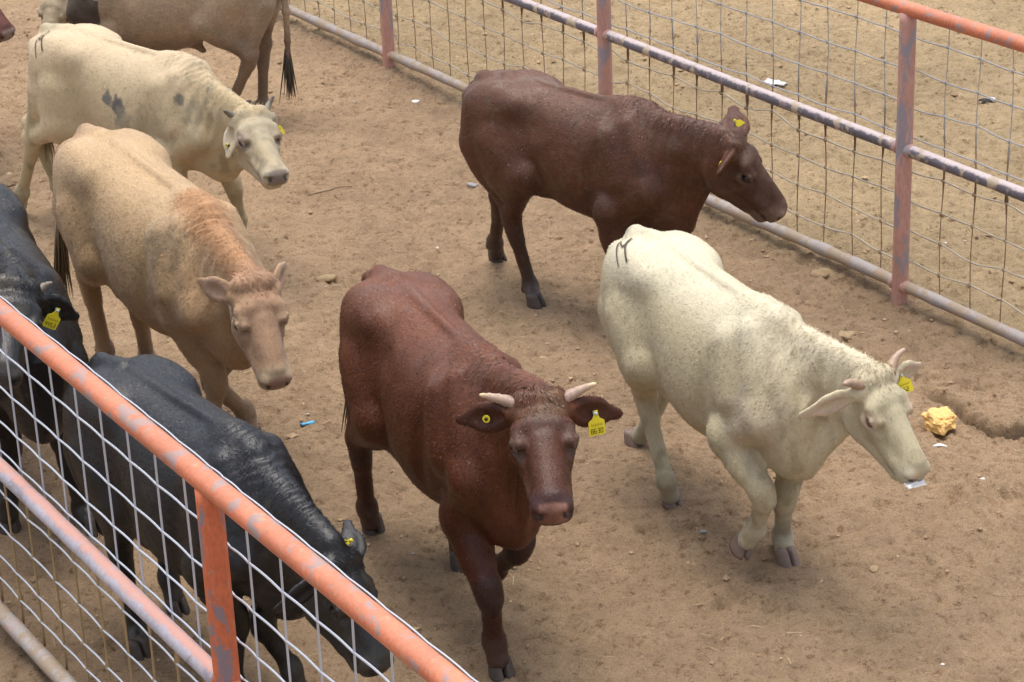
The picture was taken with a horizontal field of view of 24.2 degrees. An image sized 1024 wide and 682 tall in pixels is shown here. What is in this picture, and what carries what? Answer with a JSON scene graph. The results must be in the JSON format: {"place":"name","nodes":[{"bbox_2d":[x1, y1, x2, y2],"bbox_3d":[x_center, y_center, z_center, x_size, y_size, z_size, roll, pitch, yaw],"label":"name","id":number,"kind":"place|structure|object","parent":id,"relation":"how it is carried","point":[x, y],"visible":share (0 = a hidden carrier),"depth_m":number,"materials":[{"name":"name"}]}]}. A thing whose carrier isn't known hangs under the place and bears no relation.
{"place":"outdoors","nodes":[
{"label":"outdoors","id":0,"kind":"place"},
{"bbox_2d":[467,182,477,187],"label":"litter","id":1,"kind":"object","parent":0,"point":[471,184],"visible":1,"depth_m":13.69,"materials":[{"name":"white"}]},
{"bbox_2d":[0,0,1023,681],"bbox_3d":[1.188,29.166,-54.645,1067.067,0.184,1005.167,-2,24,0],"label":"ground","id":2,"kind":"structure","parent":0,"point":[618,608],"depth_m":11.54,"materials":[{"name":"brown soil"}]},
{"bbox_2d":[0,9,15,42],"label":"cow","id":3,"kind":"object","parent":2,"relation":"on","point":[7,29],"visible":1,"depth_m":13.72},
{"bbox_2d":[0,183,103,537],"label":"cow","id":4,"kind":"object","parent":2,"relation":"on","point":[33,288],"visible":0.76,"depth_m":9.48},
{"bbox_2d":[14,22,288,229],"bbox_3d":[-1.914,-1.047,12.750,2.192,1.168,0.582,14,28,32],"label":"cow","id":5,"kind":"object","parent":2,"relation":"on","point":[187,111],"visible":0.83,"depth_m":12.51},
{"bbox_2d":[37,0,297,104],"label":"cow","id":6,"kind":"object","parent":2,"relation":"on","point":[242,30],"visible":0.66,"depth_m":14.53},
{"bbox_2d":[51,123,292,430],"bbox_3d":[-1.455,-0.165,10.587,0.571,1.291,2.161,-18,28,-31],"label":"cow","id":7,"kind":"object","parent":2,"relation":"on","point":[147,234],"visible":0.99,"depth_m":10.29},
{"bbox_2d":[62,352,393,681],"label":"cow","id":8,"kind":"object","parent":2,"relation":"on","point":[257,465],"visible":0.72,"depth_m":8.33},
{"bbox_2d":[0,296,477,681],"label":"pipe fence","id":9,"kind":"object","parent":2,"relation":"on","point":[217,497],"visible":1,"depth_m":7.44,"materials":[{"name":"metal"}]},
{"bbox_2d":[300,420,314,425],"bbox_3d":[-0.930,0.372,10.863,0.063,0.016,0.029,-9,25,-16],"label":"plastic scrap","id":10,"kind":"object","parent":2,"relation":"on","point":[308,422],"visible":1,"depth_m":10.85,"materials":[{"name":"blue plastic"}]},
{"bbox_2d":[315,274,335,281],"bbox_3d":[-0.964,-0.324,12.403,0.110,0.039,0.070,-7,24,-11],"label":"clod","id":11,"kind":"object","parent":2,"relation":"on","point":[328,277],"visible":1,"depth_m":12.38,"materials":[{"name":"brown soil"}]},
{"bbox_2d":[308,186,351,195],"bbox_3d":[-1.043,-0.861,13.686,0.281,0.018,0.017,-16,27,-29],"label":"stick","id":12,"kind":"object","parent":2,"relation":"on","point":[328,190],"visible":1,"depth_m":13.67,"materials":[{"name":"brown wood"}]},
{"bbox_2d":[338,264,623,681],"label":"cow","id":13,"kind":"object","parent":2,"relation":"on","point":[462,422],"visible":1,"depth_m":8.61},
{"bbox_2d":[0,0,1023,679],"bbox_3d":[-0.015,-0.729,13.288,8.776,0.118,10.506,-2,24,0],"label":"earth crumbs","id":14,"kind":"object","parent":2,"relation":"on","point":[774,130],"visible":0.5,"depth_m":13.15,"materials":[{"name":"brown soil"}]},
{"bbox_2d":[0,0,1023,681],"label":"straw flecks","id":15,"kind":"object","parent":2,"relation":"on","point":[592,306],"visible":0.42,"depth_m":12.70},
{"bbox_2d":[458,69,787,308],"bbox_3d":[0.463,-0.662,11.646,1.964,1.195,0.544,18,31,38],"label":"cow","id":16,"kind":"object","parent":2,"relation":"on","point":[614,167],"visible":0.94,"depth_m":11.37},
{"bbox_2d":[280,0,1023,346],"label":"pipe fence","id":17,"kind":"object","parent":2,"relation":"on","point":[902,148],"visible":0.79,"depth_m":11.98,"materials":[{"name":"metal"}]},
{"bbox_2d":[597,224,930,567],"bbox_3d":[0.901,0.286,9.473,0.584,1.164,2.043,-16,27,-29],"label":"cow","id":18,"kind":"object","parent":2,"relation":"on","point":[752,386],"visible":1,"depth_m":9.13},
{"bbox_2d":[764,78,788,85],"bbox_3d":[1.664,-1.633,15.067,0.158,0.030,0.088,13,28,31],"label":"paper scrap","id":19,"kind":"object","parent":2,"relation":"on","point":[776,82],"visible":0.88,"depth_m":15.06,"materials":[{"name":"white paper"}]},
{"bbox_2d":[810,268,832,278],"bbox_3d":[1.594,-0.345,12.248,0.138,0.051,0.107,5,25,17],"label":"clod","id":20,"kind":"object","parent":2,"relation":"on","point":[824,273],"visible":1,"depth_m":12.22,"materials":[{"name":"brown soil"}]},
{"bbox_2d":[838,331,855,340],"bbox_3d":[1.618,-0.022,11.560,0.093,0.039,0.100,-1,24,3],"label":"clod","id":21,"kind":"object","parent":2,"relation":"on","point":[846,335],"visible":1,"depth_m":11.54,"materials":[{"name":"brown soil"}]},
{"bbox_2d":[870,565,878,571],"bbox_3d":[1.423,0.897,9.404,0.037,0.020,0.048,13,28,31],"label":"stone","id":22,"kind":"object","parent":2,"relation":"on","point":[873,568],"visible":1,"depth_m":9.39,"materials":[{"name":"beige stone"}]},
{"bbox_2d":[904,478,926,489],"bbox_3d":[1.461,0.515,8.655,0.082,0.023,0.035,-13,55,-23],"label":"paper scrap","id":23,"kind":"object","parent":2,"relation":"on","point":[915,484],"visible":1,"depth_m":8.65,"materials":[{"name":"white paper"}]},
{"bbox_2d":[921,406,956,434],"bbox_3d":[1.896,0.351,10.575,0.143,0.092,0.163,-14,26,-25],"label":"foam lump","id":24,"kind":"object","parent":2,"relation":"on","point":[940,421],"visible":1,"depth_m":10.53,"materials":[{"name":"yellow plastic"}]},
{"bbox_2d":[933,443,946,446],"bbox_3d":[1.861,0.455,10.407,0.068,0.013,0.024,0,24,5],"label":"shard","id":25,"kind":"object","parent":2,"relation":"on","point":[939,445],"visible":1,"depth_m":10.41,"materials":[{"name":"white plastic"}]},
{"bbox_2d":[978,97,994,103],"bbox_3d":[2.910,-1.462,14.636,0.113,0.054,0.061,-5,24,-6],"label":"dropping","id":26,"kind":"object","parent":2,"relation":"on","point":[984,100],"visible":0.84,"depth_m":14.61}
]}

